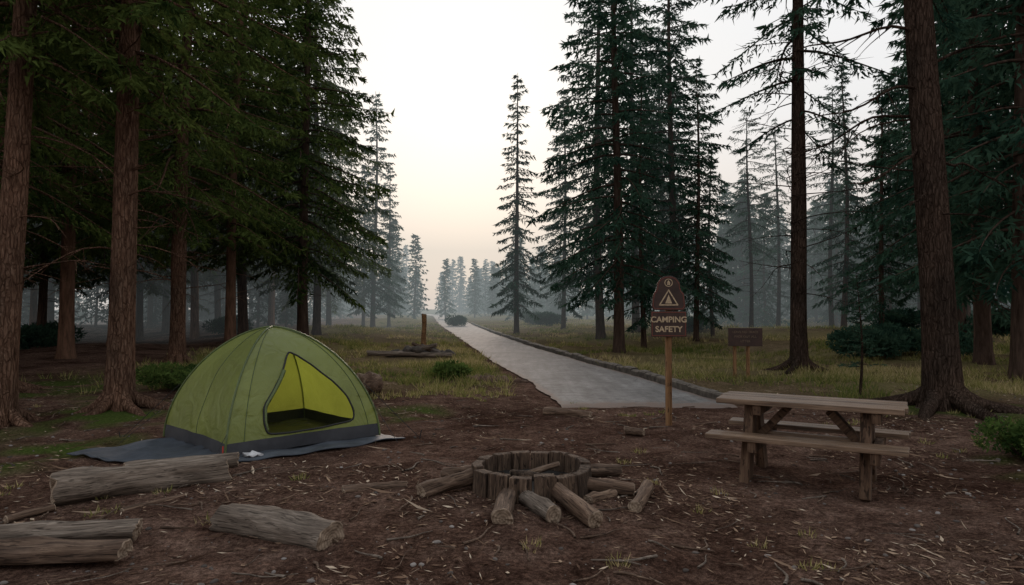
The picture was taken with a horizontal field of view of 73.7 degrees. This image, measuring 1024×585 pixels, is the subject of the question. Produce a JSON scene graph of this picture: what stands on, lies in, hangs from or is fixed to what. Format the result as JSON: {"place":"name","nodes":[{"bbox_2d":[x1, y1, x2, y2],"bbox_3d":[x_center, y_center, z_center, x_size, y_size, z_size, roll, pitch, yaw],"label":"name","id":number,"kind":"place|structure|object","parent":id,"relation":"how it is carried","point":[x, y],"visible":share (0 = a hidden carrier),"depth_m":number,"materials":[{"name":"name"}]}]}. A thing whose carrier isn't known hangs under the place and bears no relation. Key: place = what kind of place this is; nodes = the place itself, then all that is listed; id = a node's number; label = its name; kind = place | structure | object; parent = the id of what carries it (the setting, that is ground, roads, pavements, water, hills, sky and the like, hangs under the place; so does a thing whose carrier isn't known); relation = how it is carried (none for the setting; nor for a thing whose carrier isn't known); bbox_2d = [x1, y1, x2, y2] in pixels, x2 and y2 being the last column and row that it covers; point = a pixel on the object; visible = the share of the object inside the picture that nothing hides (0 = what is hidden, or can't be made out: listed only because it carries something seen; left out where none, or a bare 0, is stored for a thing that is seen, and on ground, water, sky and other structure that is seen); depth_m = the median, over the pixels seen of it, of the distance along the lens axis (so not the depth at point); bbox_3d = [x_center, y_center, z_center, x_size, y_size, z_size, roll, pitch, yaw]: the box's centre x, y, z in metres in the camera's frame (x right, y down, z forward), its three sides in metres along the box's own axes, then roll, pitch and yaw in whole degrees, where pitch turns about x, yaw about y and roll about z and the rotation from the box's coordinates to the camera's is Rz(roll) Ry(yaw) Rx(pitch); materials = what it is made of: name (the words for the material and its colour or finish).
{"place":"outdoors","nodes":[
{"label":"outdoors","id":0,"kind":"place"},
{"bbox_2d":[0,309,1023,584],"bbox_3d":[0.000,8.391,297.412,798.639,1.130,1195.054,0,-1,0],"label":"ground","id":1,"kind":"structure","parent":0,"point":[368,527],"depth_m":5.89,"materials":[{"name":"soil"}]},
{"bbox_2d":[3,504,55,523],"bbox_3d":[-3.680,1.684,5.215,0.066,0.062,0.366,-1,0,27],"label":"stick","id":2,"kind":"object","parent":1,"relation":"on","point":[28,513],"visible":0.99,"depth_m":5.18,"materials":[{"name":"brown wood"}]},
{"bbox_2d":[20,323,57,349],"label":"bush","id":3,"kind":"object","parent":1,"relation":"on","point":[31,336],"visible":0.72,"depth_m":23.64,"materials":[{"name":"green plant"}]},
{"bbox_2d":[23,319,88,346],"bbox_3d":[-20.082,1.814,29.852,2.601,1.358,2.661,0,-1,-18],"label":"bush","id":4,"kind":"object","parent":1,"relation":"on","point":[51,325],"visible":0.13,"depth_m":29.88,"materials":[{"name":"green plant"}]},
{"bbox_2d":[22,81,97,325],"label":"spruce tree","id":5,"kind":"object","parent":1,"relation":"on","point":[33,305],"depth_m":37.29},
{"bbox_2d":[24,134,107,322],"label":"spruce tree","id":6,"kind":"object","parent":1,"relation":"on","point":[50,310],"visible":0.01,"depth_m":40.48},
{"bbox_2d":[0,536,132,565],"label":"log","id":7,"kind":"object","parent":1,"relation":"on","point":[32,550],"visible":1,"depth_m":4.18,"materials":[{"name":"brown wood"}]},
{"bbox_2d":[27,51,108,312],"bbox_3d":[-22.945,-5.387,34.729,5.558,16.118,5.817,0,-1,0],"label":"spruce tree","id":8,"kind":"object","parent":1,"relation":"on","point":[105,285],"visible":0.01,"depth_m":34.55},
{"bbox_2d":[0,518,142,541],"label":"log","id":9,"kind":"object","parent":1,"relation":"on","point":[131,528],"visible":0.76,"depth_m":4.46,"materials":[{"name":"brown wood"}]},
{"bbox_2d":[23,8,138,348],"bbox_3d":[-20.149,-6.006,29.280,6.081,17.079,6.927,-1,-1,23],"label":"spruce tree","id":10,"kind":"object","parent":1,"relation":"on","point":[47,256],"visible":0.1,"depth_m":29.16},
{"bbox_2d":[0,0,179,428],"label":"spruce tree","id":11,"kind":"object","parent":1,"relation":"on","point":[21,98],"visible":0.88,"depth_m":9.55,"materials":[{"name":"green plant"}]},
{"bbox_2d":[0,0,188,392],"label":"spruce tree","id":12,"kind":"object","parent":1,"relation":"on","point":[82,221],"visible":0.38,"depth_m":13.64,"materials":[{"name":"green plant"}]},
{"bbox_2d":[25,51,195,305],"bbox_3d":[-18.380,-7.334,31.678,7.026,19.734,8.004,0,-1,-7],"label":"spruce tree","id":13,"kind":"object","parent":1,"relation":"on","point":[105,272],"visible":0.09,"depth_m":30.18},
{"bbox_2d":[26,0,206,358],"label":"spruce tree","id":14,"kind":"object","parent":1,"relation":"on","point":[65,349],"visible":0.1,"depth_m":19.37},
{"bbox_2d":[31,0,213,345],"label":"spruce tree","id":15,"kind":"object","parent":1,"relation":"on","point":[44,246],"visible":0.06,"depth_m":24.62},
{"bbox_2d":[76,72,202,339],"bbox_3d":[-19.833,-5.654,36.907,6.792,16.745,5.962,0,-1,-13],"label":"spruce tree","id":16,"kind":"object","parent":1,"relation":"on","point":[154,288],"visible":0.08,"depth_m":36.50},
{"bbox_2d":[49,457,231,505],"bbox_3d":[-3.177,1.608,5.919,1.385,0.307,0.314,0,-1,-34],"label":"log","id":17,"kind":"object","parent":1,"relation":"on","point":[76,485],"visible":0.92,"depth_m":5.79,"materials":[{"name":"brown wood"}]},
{"bbox_2d":[123,452,238,467],"bbox_3d":[-3.012,1.579,6.248,0.977,0.174,0.192,0,-1,-34],"label":"log","id":18,"kind":"object","parent":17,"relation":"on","point":[232,458],"visible":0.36,"depth_m":6.34,"materials":[{"name":"brown wood"}]},
{"bbox_2d":[120,492,188,510],"bbox_3d":[-2.864,1.693,5.489,0.065,0.058,0.557,-1,-2,31],"label":"stick","id":19,"kind":"object","parent":1,"relation":"on","point":[147,503],"visible":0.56,"depth_m":5.44,"materials":[{"name":"brown wood"}]},
{"bbox_2d":[88,25,225,333],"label":"spruce tree","id":20,"kind":"object","parent":1,"relation":"on","point":[165,319],"visible":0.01,"depth_m":40.68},
{"bbox_2d":[0,0,326,415],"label":"spruce tree","id":21,"kind":"object","parent":1,"relation":"on","point":[120,392],"visible":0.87,"depth_m":10.70,"materials":[{"name":"green plant"}]},
{"bbox_2d":[135,361,196,389],"bbox_3d":[-6.573,1.610,13.182,1.451,0.594,1.247,1,-2,-29],"label":"bush","id":22,"kind":"object","parent":1,"relation":"on","point":[153,372],"visible":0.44,"depth_m":12.82,"materials":[{"name":"green plant"}]},
{"bbox_2d":[136,269,205,327],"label":"spruce tree","id":23,"kind":"object","parent":1,"relation":"on","point":[149,324],"visible":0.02,"depth_m":45.69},
{"bbox_2d":[29,0,318,364],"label":"spruce tree","id":24,"kind":"object","parent":1,"relation":"on","point":[180,182],"visible":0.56,"depth_m":18.49,"materials":[{"name":"green plant"}]},
{"bbox_2d":[163,369,190,390],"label":"bush","id":25,"kind":"object","parent":1,"relation":"on","point":[177,380],"visible":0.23,"depth_m":12.63,"materials":[{"name":"green plant"}]},
{"bbox_2d":[147,1,262,338],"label":"spruce tree","id":26,"kind":"object","parent":1,"relation":"on","point":[194,320],"visible":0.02,"depth_m":35.06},
{"bbox_2d":[151,39,268,318],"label":"spruce tree","id":27,"kind":"object","parent":1,"relation":"on","point":[217,304],"visible":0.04,"depth_m":41.20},
{"bbox_2d":[201,314,254,333],"bbox_3d":[-15.022,1.731,36.097,2.456,1.253,2.401,-1,-1,26],"label":"bush","id":28,"kind":"object","parent":1,"relation":"on","point":[218,325],"visible":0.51,"depth_m":35.68,"materials":[{"name":"green plant"}]},
{"bbox_2d":[139,0,318,342],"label":"spruce tree","id":29,"kind":"object","parent":1,"relation":"on","point":[234,235],"visible":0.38,"depth_m":25.86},
{"bbox_2d":[67,418,404,462],"bbox_3d":[-3.015,1.759,7.955,2.367,0.092,2.995,-1,-2,36],"label":"ground tarp","id":30,"kind":"object","parent":1,"relation":"on","point":[164,448],"visible":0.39,"depth_m":7.61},
{"bbox_2d":[242,450,263,456],"bbox_3d":[-2.728,1.701,7.169,0.184,0.098,0.178,-1,-2,41],"label":"crumpled cloth","id":31,"kind":"object","parent":30,"relation":"on","point":[252,453],"visible":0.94,"depth_m":7.14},
{"bbox_2d":[119,325,421,454],"bbox_3d":[-2.949,1.121,8.319,3.031,1.430,2.353,1,-2,-39],"label":"camping tent","id":32,"kind":"object","parent":30,"relation":"on","point":[247,391],"visible":0.99,"depth_m":8.14,"materials":[{"name":"fabric"}]},
{"bbox_2d":[265,369,285,430],"bbox_3d":[-2.672,1.202,7.690,0.075,0.639,0.406,0,-1,9],"label":"rolled door","id":33,"kind":"structure","parent":32,"relation":"in","point":[283,371],"depth_m":7.63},
{"bbox_2d":[152,1,320,334],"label":"spruce tree","id":34,"kind":"object","parent":1,"relation":"on","point":[242,305],"visible":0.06,"depth_m":30.80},
{"bbox_2d":[236,284,280,321],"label":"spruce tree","id":35,"kind":"object","parent":1,"relation":"on","point":[250,310],"depth_m":59.22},
{"bbox_2d":[209,503,344,550],"bbox_3d":[-1.650,1.599,4.756,1.083,0.195,0.287,-1,-2,26],"label":"log","id":36,"kind":"object","parent":1,"relation":"on","point":[306,529],"visible":0.99,"depth_m":4.63,"materials":[{"name":"brown wood"}]},
{"bbox_2d":[225,31,334,325],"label":"spruce tree","id":37,"kind":"object","parent":1,"relation":"on","point":[271,309],"visible":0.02,"depth_m":43.60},
{"bbox_2d":[254,104,326,324],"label":"spruce tree","id":38,"kind":"object","parent":1,"relation":"on","point":[283,295],"visible":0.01,"depth_m":50.88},
{"bbox_2d":[187,0,394,335],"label":"spruce tree","id":39,"kind":"object","parent":1,"relation":"on","point":[303,175],"visible":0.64,"depth_m":29.41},
{"bbox_2d":[254,75,331,324],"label":"spruce tree","id":40,"kind":"object","parent":1,"relation":"on","point":[321,256],"depth_m":57.46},
{"bbox_2d":[252,0,393,334],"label":"spruce tree","id":41,"kind":"object","parent":1,"relation":"on","point":[316,325],"visible":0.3,"depth_m":35.91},
{"bbox_2d":[289,95,373,324],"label":"spruce tree","id":42,"kind":"object","parent":1,"relation":"on","point":[328,299],"visible":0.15,"depth_m":54.88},
{"bbox_2d":[346,164,384,326],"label":"spruce tree","id":43,"kind":"object","parent":1,"relation":"on","point":[358,311],"visible":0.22,"depth_m":62.11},
{"bbox_2d":[356,371,383,393],"bbox_3d":[-2.579,1.636,12.356,0.455,0.438,0.413,1,-2,-34],"label":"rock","id":44,"kind":"object","parent":1,"relation":"on","point":[373,382],"visible":0.73,"depth_m":12.23,"materials":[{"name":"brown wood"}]},
{"bbox_2d":[341,481,407,492],"bbox_3d":[-1.176,1.690,5.860,0.571,0.125,0.122,1,-1,-24],"label":"log","id":45,"kind":"object","parent":1,"relation":"on","point":[364,486],"visible":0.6,"depth_m":5.83,"materials":[{"name":"brown wood"}]},
{"bbox_2d":[349,93,405,327],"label":"spruce tree","id":46,"kind":"object","parent":1,"relation":"on","point":[373,288],"visible":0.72,"depth_m":57.15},
{"bbox_2d":[375,165,408,326],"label":"spruce tree","id":47,"kind":"object","parent":1,"relation":"on","point":[388,306],"visible":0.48,"depth_m":66.28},
{"bbox_2d":[376,221,411,314],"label":"spruce tree","id":48,"kind":"object","parent":1,"relation":"on","point":[398,258],"visible":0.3,"depth_m":83.88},
{"bbox_2d":[366,350,452,357],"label":"fallen branch","id":49,"kind":"object","parent":1,"relation":"on","point":[398,353],"visible":0.97,"depth_m":21.66,"materials":[{"name":"brown wood"}]},
{"bbox_2d":[398,233,429,318],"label":"spruce tree","id":50,"kind":"object","parent":1,"relation":"on","point":[416,247],"visible":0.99,"depth_m":90.07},
{"bbox_2d":[386,344,455,356],"bbox_3d":[-3.020,1.971,22.362,2.260,0.550,1.543,0,-1,-17],"label":"rock pile","id":51,"kind":"object","parent":1,"relation":"on","point":[415,349],"visible":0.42,"depth_m":21.82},
{"bbox_2d":[421,314,426,344],"bbox_3d":[-3.100,1.511,23.989,0.203,1.539,0.191,1,-2,-40],"label":"marker post","id":52,"kind":"object","parent":1,"relation":"on","point":[424,326],"visible":0.69,"depth_m":23.93,"materials":[{"name":"brown wood"}]},
{"bbox_2d":[435,258,456,317],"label":"spruce tree","id":53,"kind":"object","parent":1,"relation":"on","point":[445,288],"visible":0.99,"depth_m":104.92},
{"bbox_2d":[431,359,473,379],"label":"bush","id":54,"kind":"object","parent":1,"relation":"on","point":[441,368],"visible":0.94,"depth_m":15.25,"materials":[{"name":"green plant"}]},
{"bbox_2d":[444,314,467,325],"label":"bush","id":55,"kind":"object","parent":1,"relation":"on","point":[456,320],"visible":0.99,"depth_m":61.51,"materials":[{"name":"green plant"}]},
{"bbox_2d":[465,258,484,317],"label":"spruce tree","id":56,"kind":"object","parent":1,"relation":"on","point":[475,288],"visible":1,"depth_m":110.10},
{"bbox_2d":[484,266,499,315],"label":"spruce tree","id":57,"kind":"object","parent":1,"relation":"on","point":[492,301],"visible":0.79,"depth_m":112.03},
{"bbox_2d":[460,373,527,382],"bbox_3d":[-0.484,1.941,15.268,1.243,0.246,1.383,1,-2,-28],"label":"rock pile","id":58,"kind":"object","parent":1,"relation":"on","point":[478,378],"visible":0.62,"depth_m":14.99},
{"bbox_2d":[0,317,1023,570],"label":"grass","id":59,"kind":"structure","parent":1,"relation":"on","point":[832,377],"depth_m":17.09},
{"bbox_2d":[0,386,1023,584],"bbox_3d":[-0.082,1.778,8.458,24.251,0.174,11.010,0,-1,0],"label":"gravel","id":60,"kind":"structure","parent":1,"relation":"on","point":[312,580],"depth_m":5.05,"materials":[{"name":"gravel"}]},
{"bbox_2d":[0,372,1023,584],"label":"leaf litter","id":61,"kind":"object","parent":1,"relation":"on","point":[345,570],"visible":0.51,"depth_m":5.53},
{"bbox_2d":[0,397,1023,584],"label":"fallen twigs","id":62,"kind":"object","parent":1,"relation":"on","point":[316,563],"visible":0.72,"depth_m":5.08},
{"bbox_2d":[499,228,528,320],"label":"spruce tree","id":63,"kind":"object","parent":1,"relation":"on","point":[511,248],"visible":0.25,"depth_m":74.98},
{"bbox_2d":[21,172,1010,327],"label":"distant forest","id":64,"kind":"object","parent":1,"relation":"on","point":[765,308],"visible":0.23,"depth_m":59.45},
{"bbox_2d":[489,75,547,333],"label":"spruce tree","id":65,"kind":"object","parent":1,"relation":"on","point":[514,286],"visible":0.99,"depth_m":41.23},
{"bbox_2d":[522,311,541,323],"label":"bush","id":66,"kind":"object","parent":1,"relation":"on","point":[528,319],"visible":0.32,"depth_m":59.53,"materials":[{"name":"green plant"}]},
{"bbox_2d":[416,450,653,527],"bbox_3d":[0.212,1.620,5.728,2.028,0.298,1.659,0,-1,0],"label":"fire pit","id":67,"kind":"object","parent":1,"relation":"on","point":[506,481],"visible":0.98,"depth_m":5.66,"materials":[{"name":"brown wood"}]},
{"bbox_2d":[532,311,566,325],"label":"bush","id":68,"kind":"object","parent":1,"relation":"on","point":[549,318],"visible":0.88,"depth_m":51.25,"materials":[{"name":"green plant"}]},
{"bbox_2d":[532,88,594,328],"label":"spruce tree","id":69,"kind":"object","parent":1,"relation":"on","point":[563,300],"visible":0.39,"depth_m":45.20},
{"bbox_2d":[543,407,591,417],"bbox_3d":[0.812,1.780,10.043,0.742,0.159,0.165,-1,-1,21],"label":"log","id":70,"kind":"object","parent":1,"relation":"on","point":[561,411],"visible":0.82,"depth_m":10.01,"materials":[{"name":"brown wood"}]},
{"bbox_2d":[529,0,662,338],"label":"spruce tree","id":71,"kind":"object","parent":1,"relation":"on","point":[600,321],"visible":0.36,"depth_m":33.90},
{"bbox_2d":[471,323,722,399],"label":"kerb","id":72,"kind":"structure","parent":1,"relation":"on","point":[683,385],"depth_m":16.87,"materials":[{"name":"stone"}]},
{"bbox_2d":[523,0,701,352],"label":"spruce tree","id":73,"kind":"object","parent":1,"relation":"on","point":[618,56],"visible":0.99,"depth_m":23.91,"materials":[{"name":"plant"}]},
{"bbox_2d":[624,426,644,435],"bbox_3d":[1.552,1.764,8.665,0.270,0.109,0.106,-1,-1,25],"label":"log","id":74,"kind":"object","parent":1,"relation":"on","point":[634,431],"visible":1,"depth_m":8.63,"materials":[{"name":"brown wood"}]},
{"bbox_2d":[579,0,690,332],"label":"spruce tree","id":75,"kind":"object","parent":1,"relation":"on","point":[609,181],"visible":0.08,"depth_m":37.80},
{"bbox_2d":[604,71,668,347],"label":"spruce tree","id":76,"kind":"object","parent":1,"relation":"on","point":[645,311],"visible":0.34,"depth_m":28.86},
{"bbox_2d":[624,26,705,310],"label":"spruce tree","id":77,"kind":"object","parent":1,"relation":"on","point":[653,93],"visible":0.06,"depth_m":42.01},
{"bbox_2d":[651,276,686,425],"bbox_3d":[2.123,0.839,9.261,0.473,2.130,0.127,0,-1,8],"label":"camping sign","id":78,"kind":"object","parent":1,"relation":"on","point":[668,323],"visible":0.99,"depth_m":9.22,"materials":[{"name":"brown wood"}]},
{"bbox_2d":[605,0,743,337],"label":"spruce tree","id":79,"kind":"object","parent":1,"relation":"on","point":[674,47],"visible":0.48,"depth_m":32.00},
{"bbox_2d":[687,315,709,332],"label":"bush","id":80,"kind":"object","parent":1,"relation":"on","point":[690,324],"visible":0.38,"depth_m":35.80,"materials":[{"name":"green plant"}]},
{"bbox_2d":[662,61,737,340],"bbox_3d":[8.232,-4.045,30.089,3.256,12.602,3.637,0,-1,2],"label":"spruce tree","id":81,"kind":"object","parent":1,"relation":"on","point":[698,270],"visible":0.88,"depth_m":30.02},
{"bbox_2d":[686,141,734,336],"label":"spruce tree","id":82,"kind":"object","parent":1,"relation":"on","point":[712,316],"visible":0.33,"depth_m":32.94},
{"bbox_2d":[728,328,762,378],"bbox_3d":[5.155,1.370,15.094,0.720,1.170,0.115,0,-1,12],"label":"notice sign","id":83,"kind":"object","parent":1,"relation":"on","point":[747,337],"visible":1,"depth_m":15.07,"materials":[{"name":"brown wood"}]},
{"bbox_2d":[715,109,780,327],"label":"pine tree","id":84,"kind":"object","parent":1,"relation":"on","point":[751,254],"visible":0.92,"depth_m":39.98,"materials":[{"name":"green plant"}]},
{"bbox_2d":[743,118,809,326],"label":"pine tree","id":85,"kind":"object","parent":1,"relation":"on","point":[777,210],"visible":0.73,"depth_m":44.92,"materials":[{"name":"green plant"}]},
{"bbox_2d":[694,0,907,374],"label":"pine tree","id":86,"kind":"object","parent":1,"relation":"on","point":[799,354],"visible":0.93,"depth_m":16.91,"materials":[{"name":"green plant"}]},
{"bbox_2d":[705,391,910,501],"bbox_3d":[2.820,1.432,6.488,1.668,0.828,1.125,-1,-2,31],"label":"picnic table","id":87,"kind":"object","parent":1,"relation":"on","point":[758,434],"visible":0.94,"depth_m":6.33,"materials":[{"name":"brown wood"}]},
{"bbox_2d":[806,84,865,326],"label":"pine tree","id":88,"kind":"object","parent":1,"relation":"on","point":[830,242],"visible":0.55,"depth_m":41.14,"materials":[{"name":"green plant"}]},
{"bbox_2d":[809,65,886,326],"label":"spruce tree","id":89,"kind":"object","parent":1,"relation":"on","point":[847,266],"visible":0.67,"depth_m":34.03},
{"bbox_2d":[838,273,886,394],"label":"spruce sapling","id":90,"kind":"object","parent":1,"relation":"on","point":[853,318],"visible":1,"depth_m":12.46,"materials":[{"name":"green plant"}]},
{"bbox_2d":[825,323,911,358],"bbox_3d":[11.186,1.563,21.407,2.401,1.253,2.456,0,-1,7],"label":"bush","id":91,"kind":"object","parent":1,"relation":"on","point":[881,339],"visible":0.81,"depth_m":20.88,"materials":[{"name":"green plant"}]},
{"bbox_2d":[835,69,918,325],"bbox_3d":[14.821,-3.487,27.502,3.222,11.162,2.884,-1,-2,38],"label":"spruce tree","id":92,"kind":"object","parent":1,"relation":"on","point":[881,305],"visible":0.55,"depth_m":27.46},
{"bbox_2d":[742,0,1023,425],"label":"pine tree","id":93,"kind":"object","parent":1,"relation":"on","point":[942,388],"visible":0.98,"depth_m":10.89,"materials":[{"name":"green plant"}]},
{"bbox_2d":[860,75,915,313],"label":"spruce tree","id":94,"kind":"object","parent":1,"relation":"on","point":[913,306],"visible":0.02,"depth_m":45.86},
{"bbox_2d":[858,23,919,327],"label":"spruce tree","id":95,"kind":"object","parent":1,"relation":"on","point":[918,297],"visible":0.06,"depth_m":40.25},
{"bbox_2d":[859,79,919,311],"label":"spruce tree","id":96,"kind":"object","parent":1,"relation":"on","point":[889,294],"visible":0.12,"depth_m":38.18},
{"bbox_2d":[866,322,920,352],"bbox_3d":[12.485,1.508,22.442,2.201,1.149,2.251,-1,-1,22],"label":"bush","id":97,"kind":"object","parent":1,"relation":"on","point":[895,328],"visible":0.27,"depth_m":21.94,"materials":[{"name":"green plant"}]},
{"bbox_2d":[867,306,920,329],"bbox_3d":[17.073,1.198,30.087,2.401,1.253,2.456,0,-1,-20],"label":"bush","id":98,"kind":"object","parent":1,"relation":"on","point":[910,317],"visible":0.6,"depth_m":29.66,"materials":[{"name":"green plant"}]},
{"bbox_2d":[845,0,1015,364],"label":"spruce tree","id":99,"kind":"object","parent":1,"relation":"on","point":[983,352],"visible":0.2,"depth_m":19.02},
{"bbox_2d":[869,0,1010,311],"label":"spruce tree","id":100,"kind":"object","parent":1,"relation":"on","point":[913,290],"visible":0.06,"depth_m":26.64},
{"bbox_2d":[874,2,1013,332],"bbox_3d":[19.190,-8.586,29.052,7.279,21.011,7.152,1,-2,-44],"label":"spruce tree","id":101,"kind":"object","parent":1,"relation":"on","point":[961,315],"visible":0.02,"depth_m":28.97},
{"bbox_2d":[867,0,1023,380],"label":"spruce tree","id":102,"kind":"object","parent":1,"relation":"on","point":[1013,252],"visible":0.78,"depth_m":15.05,"materials":[{"name":"plant"}]},
{"bbox_2d":[905,321,994,355],"bbox_3d":[13.374,1.497,21.003,2.456,1.253,2.401,1,-2,-40],"label":"bush","id":103,"kind":"object","parent":1,"relation":"on","point":[966,341],"visible":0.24,"depth_m":20.75,"materials":[{"name":"green plant"}]},
{"bbox_2d":[900,5,1013,323],"bbox_3d":[22.118,-7.965,33.060,5.808,20.009,6.522,0,-1,3],"label":"spruce tree","id":104,"kind":"object","parent":1,"relation":"on","point":[968,312],"visible":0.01,"depth_m":32.80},
{"bbox_2d":[894,0,1023,309],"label":"spruce tree","id":105,"kind":"object","parent":1,"relation":"on","point":[973,140],"visible":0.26,"depth_m":17.33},
{"bbox_2d":[905,0,1014,328],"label":"spruce tree","id":106,"kind":"object","parent":1,"relation":"on","point":[1006,314],"visible":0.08,"depth_m":22.05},
{"bbox_2d":[966,308,1010,337],"bbox_3d":[20.124,1.251,28.066,2.801,1.462,2.865,0,-1,0],"label":"bush","id":107,"kind":"object","parent":1,"relation":"on","point":[997,330],"visible":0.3,"depth_m":27.68,"materials":[{"name":"green plant"}]},
{"bbox_2d":[968,415,1023,459],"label":"bush","id":108,"kind":"object","parent":1,"relation":"on","point":[1013,435],"visible":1,"depth_m":7.34,"materials":[{"name":"green plant"}]},
{"bbox_2d":[55,0,1013,309],"label":"sky","id":109,"kind":"structure","parent":0,"point":[446,69],"materials":[{"name":"white"}]},
{"bbox_2d":[427,314,737,407],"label":"road","id":110,"kind":"structure","parent":0,"point":[563,381],"depth_m":15.28,"materials":[{"name":"concrete"}]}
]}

